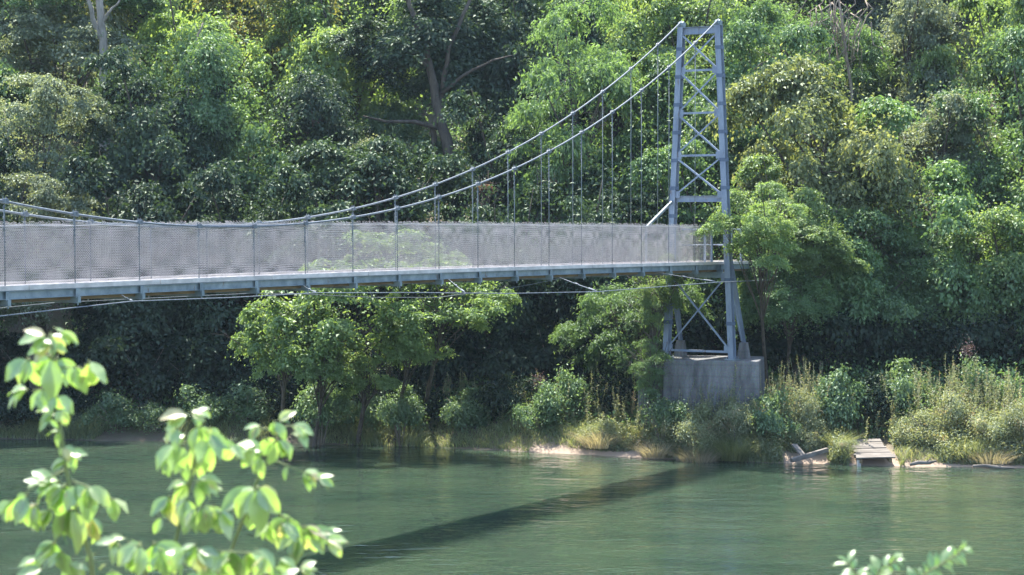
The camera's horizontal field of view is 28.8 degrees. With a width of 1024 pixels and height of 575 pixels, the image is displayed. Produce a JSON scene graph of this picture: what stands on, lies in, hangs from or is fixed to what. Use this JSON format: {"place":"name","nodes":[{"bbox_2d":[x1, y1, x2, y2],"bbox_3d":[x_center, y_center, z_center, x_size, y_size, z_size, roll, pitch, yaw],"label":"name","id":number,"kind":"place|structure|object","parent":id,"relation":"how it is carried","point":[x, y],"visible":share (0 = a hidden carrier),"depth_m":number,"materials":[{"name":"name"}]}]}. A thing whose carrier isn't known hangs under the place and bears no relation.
{"place":"outdoors","nodes":[
{"label":"outdoors","id":0,"kind":"place"},
{"bbox_2d":[0,439,1023,574],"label":"river water","id":1,"kind":"structure","parent":0,"point":[401,510],"depth_m":54.75,"materials":[{"name":"green liquid"}]},
{"bbox_2d":[0,0,1023,467],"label":"ground","id":2,"kind":"structure","parent":0,"point":[126,434],"depth_m":72.99,"materials":[{"name":"soil"}]},
{"bbox_2d":[0,139,36,338],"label":"broadleaf tree","id":3,"kind":"object","parent":2,"relation":"on","point":[6,153],"visible":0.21,"depth_m":76.96,"materials":[{"name":"green plant"}]},
{"bbox_2d":[0,10,67,152],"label":"broadleaf tree","id":4,"kind":"object","parent":2,"relation":"on","point":[6,71],"visible":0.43,"depth_m":85.50,"materials":[{"name":"green plant"}]},
{"bbox_2d":[0,326,68,399],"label":"thicket","id":5,"kind":"object","parent":2,"relation":"on","point":[12,350],"visible":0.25,"depth_m":76.12,"materials":[{"name":"green plant"}]},
{"bbox_2d":[0,385,71,430],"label":"bush","id":6,"kind":"object","parent":2,"relation":"on","point":[22,409],"visible":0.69,"depth_m":73.41,"materials":[{"name":"green plant"}]},
{"bbox_2d":[0,171,108,396],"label":"broadleaf tree","id":7,"kind":"object","parent":2,"relation":"on","point":[47,188],"visible":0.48,"depth_m":74.91,"materials":[{"name":"green plant"}]},
{"bbox_2d":[0,72,120,337],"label":"broadleaf tree","id":8,"kind":"object","parent":2,"relation":"on","point":[49,92],"visible":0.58,"depth_m":79.01,"materials":[{"name":"green plant"}]},
{"bbox_2d":[0,327,128,574],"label":"sapling","id":9,"kind":"object","parent":2,"relation":"on","point":[51,374],"visible":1,"depth_m":4.28,"materials":[{"name":"green plant"}]},
{"bbox_2d":[0,0,144,94],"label":"broadleaf tree","id":10,"kind":"object","parent":2,"relation":"on","point":[119,19],"visible":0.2,"depth_m":97.91,"materials":[{"name":"green plant"}]},
{"bbox_2d":[0,0,155,234],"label":"broadleaf tree","id":11,"kind":"object","parent":2,"relation":"on","point":[31,22],"visible":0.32,"depth_m":89.50,"materials":[{"name":"green plant"}]},
{"bbox_2d":[39,321,136,400],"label":"thicket","id":12,"kind":"object","parent":2,"relation":"on","point":[84,339],"visible":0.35,"depth_m":75.44,"materials":[{"name":"green plant"}]},
{"bbox_2d":[1,0,177,221],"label":"pale tree","id":13,"kind":"object","parent":2,"relation":"on","point":[99,26],"visible":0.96,"depth_m":88.68,"materials":[{"name":"grey plant"}]},
{"bbox_2d":[76,389,144,433],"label":"bush","id":14,"kind":"object","parent":2,"relation":"on","point":[119,404],"visible":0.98,"depth_m":73.31,"materials":[{"name":"green plant"}]},
{"bbox_2d":[74,330,187,408],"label":"thicket","id":15,"kind":"object","parent":2,"relation":"on","point":[151,378],"visible":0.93,"depth_m":74.60,"materials":[{"name":"green plant"}]},
{"bbox_2d":[21,146,243,381],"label":"broadleaf tree","id":16,"kind":"object","parent":2,"relation":"on","point":[145,208],"visible":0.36,"depth_m":76.20,"materials":[{"name":"green plant"}]},
{"bbox_2d":[52,35,250,352],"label":"broadleaf tree","id":17,"kind":"object","parent":2,"relation":"on","point":[149,138],"visible":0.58,"depth_m":80.58,"materials":[{"name":"green plant"}]},
{"bbox_2d":[58,0,262,90],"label":"broadleaf tree","id":18,"kind":"object","parent":2,"relation":"on","point":[144,17],"visible":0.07,"depth_m":102.55,"materials":[{"name":"green plant"}]},
{"bbox_2d":[150,406,243,541],"bbox_3d":[-0.660,0.859,4.211,0.218,1.230,0.225,0,2,0],"label":"sapling","id":19,"kind":"object","parent":2,"relation":"on","point":[206,445],"visible":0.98,"depth_m":4.16,"materials":[{"name":"green plant"}]},
{"bbox_2d":[110,0,283,159],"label":"broadleaf tree","id":20,"kind":"object","parent":2,"relation":"on","point":[177,36],"visible":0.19,"depth_m":91.36,"materials":[{"name":"green plant"}]},
{"bbox_2d":[157,326,243,396],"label":"thicket","id":21,"kind":"object","parent":2,"relation":"on","point":[179,346],"visible":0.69,"depth_m":74.86,"materials":[{"name":"green plant"}]},
{"bbox_2d":[95,534,317,574],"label":"sapling","id":22,"kind":"object","parent":2,"relation":"on","point":[167,557],"visible":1,"depth_m":4.00,"materials":[{"name":"green plant"}]},
{"bbox_2d":[173,382,241,424],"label":"bush","id":23,"kind":"object","parent":2,"relation":"on","point":[193,402],"visible":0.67,"depth_m":73.41,"materials":[{"name":"green plant"}]},
{"bbox_2d":[120,27,313,298],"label":"broadleaf tree","id":24,"kind":"object","parent":2,"relation":"on","point":[211,53],"visible":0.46,"depth_m":82.04,"materials":[{"name":"green plant"}]},
{"bbox_2d":[172,333,279,410],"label":"thicket","id":25,"kind":"object","parent":2,"relation":"on","point":[244,374],"visible":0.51,"depth_m":74.32,"materials":[{"name":"green plant"}]},
{"bbox_2d":[131,149,330,369],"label":"broadleaf tree","id":26,"kind":"object","parent":2,"relation":"on","point":[208,210],"visible":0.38,"depth_m":76.31,"materials":[{"name":"green plant"}]},
{"bbox_2d":[205,378,278,427],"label":"bush","id":27,"kind":"object","parent":2,"relation":"on","point":[251,409],"visible":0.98,"depth_m":73.04,"materials":[{"name":"green plant"}]},
{"bbox_2d":[181,0,351,151],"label":"broadleaf tree","id":28,"kind":"object","parent":2,"relation":"on","point":[254,30],"visible":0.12,"depth_m":95.10,"materials":[{"name":"green plant"}]},
{"bbox_2d":[244,376,312,424],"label":"bush","id":29,"kind":"object","parent":2,"relation":"on","point":[293,387],"visible":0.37,"depth_m":73.39,"materials":[{"name":"green plant"}]},
{"bbox_2d":[214,410,347,564],"bbox_3d":[-0.514,0.871,4.432,0.309,1.192,0.269,0,2,0],"label":"sapling","id":30,"kind":"object","parent":2,"relation":"on","point":[255,505],"visible":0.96,"depth_m":4.38,"materials":[{"name":"green plant"}]},
{"bbox_2d":[211,304,353,439],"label":"overhanging tree","id":31,"kind":"object","parent":2,"relation":"on","point":[256,345],"visible":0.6,"depth_m":69.06,"materials":[{"name":"green plant"}]},
{"bbox_2d":[231,68,379,297],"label":"broadleaf tree","id":32,"kind":"object","parent":2,"relation":"on","point":[318,109],"visible":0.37,"depth_m":84.27,"materials":[{"name":"green plant"}]},
{"bbox_2d":[288,379,359,444],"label":"bush","id":33,"kind":"object","parent":2,"relation":"on","point":[337,400],"visible":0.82,"depth_m":70.92,"materials":[{"name":"green plant"}]},
{"bbox_2d":[282,310,379,445],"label":"overhanging tree","id":34,"kind":"object","parent":2,"relation":"on","point":[334,374],"visible":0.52,"depth_m":68.50,"materials":[{"name":"green plant"}]},
{"bbox_2d":[231,257,454,437],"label":"overhanging tree","id":35,"kind":"object","parent":2,"relation":"on","point":[332,332],"visible":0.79,"depth_m":67.80,"materials":[{"name":"green plant"}]},
{"bbox_2d":[247,0,448,211],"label":"broadleaf tree","id":36,"kind":"object","parent":2,"relation":"on","point":[307,52],"visible":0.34,"depth_m":91.48,"materials":[{"name":"green plant"}]},
{"bbox_2d":[239,133,492,356],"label":"broadleaf tree","id":37,"kind":"object","parent":2,"relation":"on","point":[365,184],"visible":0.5,"depth_m":77.48,"materials":[{"name":"green plant"}]},
{"bbox_2d":[335,343,401,444],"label":"overhanging tree","id":38,"kind":"object","parent":2,"relation":"on","point":[364,384],"visible":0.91,"depth_m":69.41,"materials":[{"name":"green plant"}]},
{"bbox_2d":[356,94,437,144],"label":"bush","id":39,"kind":"object","parent":2,"relation":"on","point":[394,112],"visible":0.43,"depth_m":89.64,"materials":[{"name":"green plant"}]},
{"bbox_2d":[331,216,469,399],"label":"overhanging tree","id":40,"kind":"object","parent":2,"relation":"on","point":[430,257],"visible":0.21,"depth_m":70.57,"materials":[{"name":"green plant"}]},
{"bbox_2d":[372,382,429,445],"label":"bush","id":41,"kind":"object","parent":2,"relation":"on","point":[398,411],"visible":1,"depth_m":70.71,"materials":[{"name":"green plant"}]},
{"bbox_2d":[364,309,458,439],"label":"overhanging tree","id":42,"kind":"object","parent":2,"relation":"on","point":[404,354],"visible":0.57,"depth_m":69.43,"materials":[{"name":"green plant"}]},
{"bbox_2d":[318,0,532,223],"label":"forked tree","id":43,"kind":"object","parent":2,"relation":"on","point":[420,43],"visible":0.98,"depth_m":86.31,"materials":[{"name":"green plant"}]},
{"bbox_2d":[369,259,521,412],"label":"overhanging tree","id":44,"kind":"object","parent":2,"relation":"on","point":[448,311],"visible":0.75,"depth_m":68.24,"materials":[{"name":"green plant"}]},
{"bbox_2d":[402,320,494,391],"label":"thicket","id":45,"kind":"object","parent":2,"relation":"on","point":[451,366],"visible":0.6,"depth_m":74.09,"materials":[{"name":"green plant"}]},
{"bbox_2d":[435,383,497,432],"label":"bush","id":46,"kind":"object","parent":2,"relation":"on","point":[463,414],"visible":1,"depth_m":71.14,"materials":[{"name":"green plant"}]},
{"bbox_2d":[385,174,600,384],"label":"broadleaf tree","id":47,"kind":"object","parent":2,"relation":"on","point":[487,214],"visible":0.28,"depth_m":74.99,"materials":[{"name":"green plant"}]},
{"bbox_2d":[405,84,606,253],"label":"broadleaf tree","id":48,"kind":"object","parent":2,"relation":"on","point":[455,102],"visible":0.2,"depth_m":81.69,"materials":[{"name":"green plant"}]},
{"bbox_2d":[453,329,558,392],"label":"thicket","id":49,"kind":"object","parent":2,"relation":"on","point":[494,363],"visible":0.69,"depth_m":73.38,"materials":[{"name":"green plant"}]},
{"bbox_2d":[469,372,545,420],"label":"bush","id":50,"kind":"object","parent":2,"relation":"on","point":[497,396],"visible":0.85,"depth_m":71.31,"materials":[{"name":"green plant"}]},
{"bbox_2d":[0,378,1023,465],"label":"bank grass","id":51,"kind":"structure","parent":2,"relation":"on","point":[372,434],"depth_m":71.13,"materials":[{"name":"green plant"}]},
{"bbox_2d":[0,0,1023,438],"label":"undergrowth","id":52,"kind":"object","parent":2,"relation":"on","point":[878,368],"visible":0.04,"depth_m":73.24,"materials":[{"name":"green plant"}]},
{"bbox_2d":[434,0,608,210],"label":"broadleaf tree","id":53,"kind":"object","parent":2,"relation":"on","point":[508,69],"visible":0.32,"depth_m":87.83,"materials":[{"name":"green plant"}]},
{"bbox_2d":[498,388,562,433],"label":"bush","id":54,"kind":"object","parent":2,"relation":"on","point":[528,413],"visible":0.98,"depth_m":70.19,"materials":[{"name":"green plant"}]},
{"bbox_2d":[506,282,587,342],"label":"thicket","id":55,"kind":"object","parent":2,"relation":"on","point":[553,317],"visible":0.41,"depth_m":75.45,"materials":[{"name":"green plant"}]},
{"bbox_2d":[508,315,591,383],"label":"thicket","id":56,"kind":"object","parent":2,"relation":"on","point":[544,354],"visible":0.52,"depth_m":73.67,"materials":[{"name":"green plant"}]},
{"bbox_2d":[530,364,602,425],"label":"bush","id":57,"kind":"object","parent":2,"relation":"on","point":[558,401],"visible":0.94,"depth_m":70.50,"materials":[{"name":"green plant"}]},
{"bbox_2d":[489,0,660,254],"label":"broadleaf tree","id":58,"kind":"object","parent":2,"relation":"on","point":[602,68],"visible":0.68,"depth_m":79.82,"materials":[{"name":"green plant"}]},
{"bbox_2d":[581,363,637,425],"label":"bush","id":59,"kind":"object","parent":2,"relation":"on","point":[608,395],"visible":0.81,"depth_m":70.57,"materials":[{"name":"green plant"}]},
{"bbox_2d":[518,152,704,378],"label":"broadleaf tree","id":60,"kind":"object","parent":2,"relation":"on","point":[623,203],"visible":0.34,"depth_m":75.16,"materials":[{"name":"green plant"}]},
{"bbox_2d":[542,0,696,159],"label":"broadleaf tree","id":61,"kind":"object","parent":2,"relation":"on","point":[628,39],"visible":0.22,"depth_m":89.42,"materials":[{"name":"green plant"}]},
{"bbox_2d":[548,275,717,402],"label":"feathery tree","id":62,"kind":"object","parent":2,"relation":"on","point":[614,309],"visible":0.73,"depth_m":71.24,"materials":[{"name":"green plant"}]},
{"bbox_2d":[623,319,676,427],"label":"feathery tree","id":63,"kind":"object","parent":2,"relation":"on","point":[653,376],"visible":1,"depth_m":68.20,"materials":[{"name":"green plant"}]},
{"bbox_2d":[626,252,692,347],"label":"feathery tree","id":64,"kind":"object","parent":2,"relation":"on","point":[654,308],"visible":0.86,"depth_m":69.18,"materials":[{"name":"green plant"}]},
{"bbox_2d":[637,385,692,443],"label":"bush","id":65,"kind":"object","parent":2,"relation":"on","point":[663,410],"visible":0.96,"depth_m":67.46,"materials":[{"name":"green plant"}]},
{"bbox_2d":[599,43,752,254],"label":"broadleaf tree","id":66,"kind":"object","parent":2,"relation":"on","point":[662,105],"visible":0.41,"depth_m":81.75,"materials":[{"name":"green plant"}]},
{"bbox_2d":[655,396,723,457],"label":"bush","id":67,"kind":"object","parent":2,"relation":"on","point":[694,422],"visible":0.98,"depth_m":66.84,"materials":[{"name":"green plant"}]},
{"bbox_2d":[610,0,771,151],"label":"broadleaf tree","id":68,"kind":"object","parent":2,"relation":"on","point":[700,12],"visible":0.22,"depth_m":88.52,"materials":[{"name":"green plant"}]},
{"bbox_2d":[637,340,764,422],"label":"concrete pier","id":69,"kind":"structure","parent":2,"relation":"on","point":[685,370],"depth_m":68.41,"materials":[{"name":"grey concrete"}]},
{"bbox_2d":[0,18,765,360],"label":"suspension bridge","id":70,"kind":"structure","parent":69,"relation":"on","point":[192,286],"depth_m":52.76,"materials":[{"name":"grey metal"}]},
{"bbox_2d":[619,138,783,339],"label":"broadleaf tree","id":71,"kind":"object","parent":2,"relation":"on","point":[690,216],"visible":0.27,"depth_m":76.86,"materials":[{"name":"green plant"}]},
{"bbox_2d":[383,353,1023,461],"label":"tall weeds","id":72,"kind":"object","parent":2,"relation":"on","point":[1008,400],"visible":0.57,"depth_m":67.89,"materials":[{"name":"green plant"}]},
{"bbox_2d":[676,284,777,350],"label":"thicket","id":73,"kind":"object","parent":2,"relation":"on","point":[720,321],"visible":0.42,"depth_m":74.73,"materials":[{"name":"green plant"}]},
{"bbox_2d":[704,393,772,453],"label":"bush","id":74,"kind":"object","parent":2,"relation":"on","point":[725,413],"visible":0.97,"depth_m":66.72,"materials":[{"name":"green plant"}]},
{"bbox_2d":[690,171,811,392],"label":"leafy tree","id":75,"kind":"object","parent":2,"relation":"on","point":[759,231],"visible":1,"depth_m":66.93,"materials":[{"name":"green plant"}]},
{"bbox_2d":[746,382,807,443],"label":"bush","id":76,"kind":"object","parent":2,"relation":"on","point":[769,420],"visible":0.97,"depth_m":66.72,"materials":[{"name":"green plant"}]},
{"bbox_2d":[697,17,859,206],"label":"broadleaf tree","id":77,"kind":"object","parent":2,"relation":"on","point":[737,41],"visible":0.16,"depth_m":81.75,"materials":[{"name":"green plant"}]},
{"bbox_2d":[711,150,856,367],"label":"broadleaf tree","id":78,"kind":"object","parent":2,"relation":"on","point":[744,174],"visible":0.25,"depth_m":72.77,"materials":[{"name":"green plant"}]},
{"bbox_2d":[736,318,840,380],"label":"thicket","id":79,"kind":"object","parent":2,"relation":"on","point":[773,344],"visible":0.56,"depth_m":72.93,"materials":[{"name":"green plant"}]},
{"bbox_2d":[738,253,840,384],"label":"broadleaf tree","id":80,"kind":"object","parent":2,"relation":"on","point":[788,302],"visible":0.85,"depth_m":70.73,"materials":[{"name":"green plant"}]},
{"bbox_2d":[716,182,889,384],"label":"broadleaf tree","id":81,"kind":"object","parent":2,"relation":"on","point":[850,288],"visible":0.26,"depth_m":72.22,"materials":[{"name":"green plant"}]},
{"bbox_2d":[775,380,835,437],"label":"bush","id":82,"kind":"object","parent":2,"relation":"on","point":[813,411],"visible":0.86,"depth_m":67.09,"materials":[{"name":"green plant"}]},
{"bbox_2d":[684,43,931,263],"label":"broadleaf tree","id":83,"kind":"object","parent":2,"relation":"on","point":[820,128],"visible":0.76,"depth_m":74.77,"materials":[{"name":"green plant"}]},
{"bbox_2d":[735,198,881,284],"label":"leafy tree","id":84,"kind":"object","parent":2,"relation":"on","point":[822,233],"visible":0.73,"depth_m":70.90,"materials":[{"name":"green plant"}]},
{"bbox_2d":[598,383,1023,465],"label":"shore weeds","id":85,"kind":"object","parent":2,"relation":"on","point":[940,438],"visible":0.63,"depth_m":66.38,"materials":[{"name":"green plant"}]},
{"bbox_2d":[724,0,907,144],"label":"broadleaf tree","id":86,"kind":"object","parent":2,"relation":"on","point":[772,15],"visible":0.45,"depth_m":86.51,"materials":[{"name":"green plant"}]},
{"bbox_2d":[776,305,894,375],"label":"thicket","id":87,"kind":"object","parent":2,"relation":"on","point":[834,329],"visible":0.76,"depth_m":72.52,"materials":[{"name":"green plant"}]},
{"bbox_2d":[785,0,894,118],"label":"bare tree","id":88,"kind":"object","parent":2,"relation":"on","point":[844,37],"visible":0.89,"depth_m":84.23,"materials":[{"name":"brown plant"}]},
{"bbox_2d":[807,361,879,434],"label":"bush","id":89,"kind":"object","parent":2,"relation":"on","point":[838,408],"visible":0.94,"depth_m":67.31,"materials":[{"name":"green plant"}]},
{"bbox_2d":[784,206,960,360],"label":"broadleaf tree","id":90,"kind":"object","parent":2,"relation":"on","point":[878,217],"visible":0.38,"depth_m":72.91,"materials":[{"name":"green plant"}]},
{"bbox_2d":[825,311,927,373],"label":"thicket","id":91,"kind":"object","parent":2,"relation":"on","point":[877,336],"visible":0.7,"depth_m":72.48,"materials":[{"name":"green plant"}]},
{"bbox_2d":[838,368,918,427],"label":"bush","id":92,"kind":"object","parent":2,"relation":"on","point":[873,381],"visible":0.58,"depth_m":67.93,"materials":[{"name":"green plant"}]},
{"bbox_2d":[796,94,1004,352],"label":"broadleaf tree","id":93,"kind":"object","parent":2,"relation":"on","point":[943,175],"visible":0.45,"depth_m":74.26,"materials":[{"name":"green plant"}]},
{"bbox_2d":[878,352,935,418],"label":"bush","id":94,"kind":"object","parent":2,"relation":"on","point":[902,385],"visible":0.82,"depth_m":68.05,"materials":[{"name":"green plant"}]},
{"bbox_2d":[836,0,988,154],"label":"broadleaf tree","id":95,"kind":"object","parent":2,"relation":"on","point":[913,27],"visible":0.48,"depth_m":87.24,"materials":[{"name":"green plant"}]},
{"bbox_2d":[874,303,998,375],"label":"thicket","id":96,"kind":"object","parent":2,"relation":"on","point":[932,348],"visible":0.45,"depth_m":72.52,"materials":[{"name":"green plant"}]},
{"bbox_2d":[879,80,1005,234],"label":"broadleaf tree","id":97,"kind":"object","parent":2,"relation":"on","point":[929,133],"visible":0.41,"depth_m":80.56,"materials":[{"name":"green plant"}]},
{"bbox_2d":[872,214,1014,353],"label":"broadleaf tree","id":98,"kind":"object","parent":2,"relation":"on","point":[935,244],"visible":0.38,"depth_m":73.28,"materials":[{"name":"green plant"}]},
{"bbox_2d":[895,0,1023,179],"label":"broadleaf tree","id":99,"kind":"object","parent":2,"relation":"on","point":[982,71],"visible":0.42,"depth_m":86.08,"materials":[{"name":"green plant"}]},
{"bbox_2d":[929,383,1000,436],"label":"bush","id":100,"kind":"object","parent":2,"relation":"on","point":[955,411],"visible":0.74,"depth_m":66.45,"materials":[{"name":"green plant"}]},
{"bbox_2d":[918,23,1023,252],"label":"broadleaf tree","id":101,"kind":"object","parent":2,"relation":"on","point":[999,171],"visible":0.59,"depth_m":79.34,"materials":[{"name":"green plant"}]},
{"bbox_2d":[919,178,1023,344],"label":"broadleaf tree","id":102,"kind":"object","parent":2,"relation":"on","point":[985,219],"visible":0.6,"depth_m":73.01,"materials":[{"name":"green plant"}]},
{"bbox_2d":[928,305,1023,374],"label":"thicket","id":103,"kind":"object","parent":2,"relation":"on","point":[986,333],"visible":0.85,"depth_m":71.92,"materials":[{"name":"green plant"}]},
{"bbox_2d":[954,353,1023,407],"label":"bush","id":104,"kind":"object","parent":2,"relation":"on","point":[981,372],"visible":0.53,"depth_m":68.01,"materials":[{"name":"green plant"}]},
{"bbox_2d":[964,406,1023,459],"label":"bush","id":105,"kind":"object","parent":2,"relation":"on","point":[998,428],"visible":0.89,"depth_m":65.37,"materials":[{"name":"green plant"}]},
{"bbox_2d":[972,213,1023,357],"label":"broadleaf tree","id":106,"kind":"object","parent":2,"relation":"on","point":[1002,298],"visible":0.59,"depth_m":72.62,"materials":[{"name":"green plant"}]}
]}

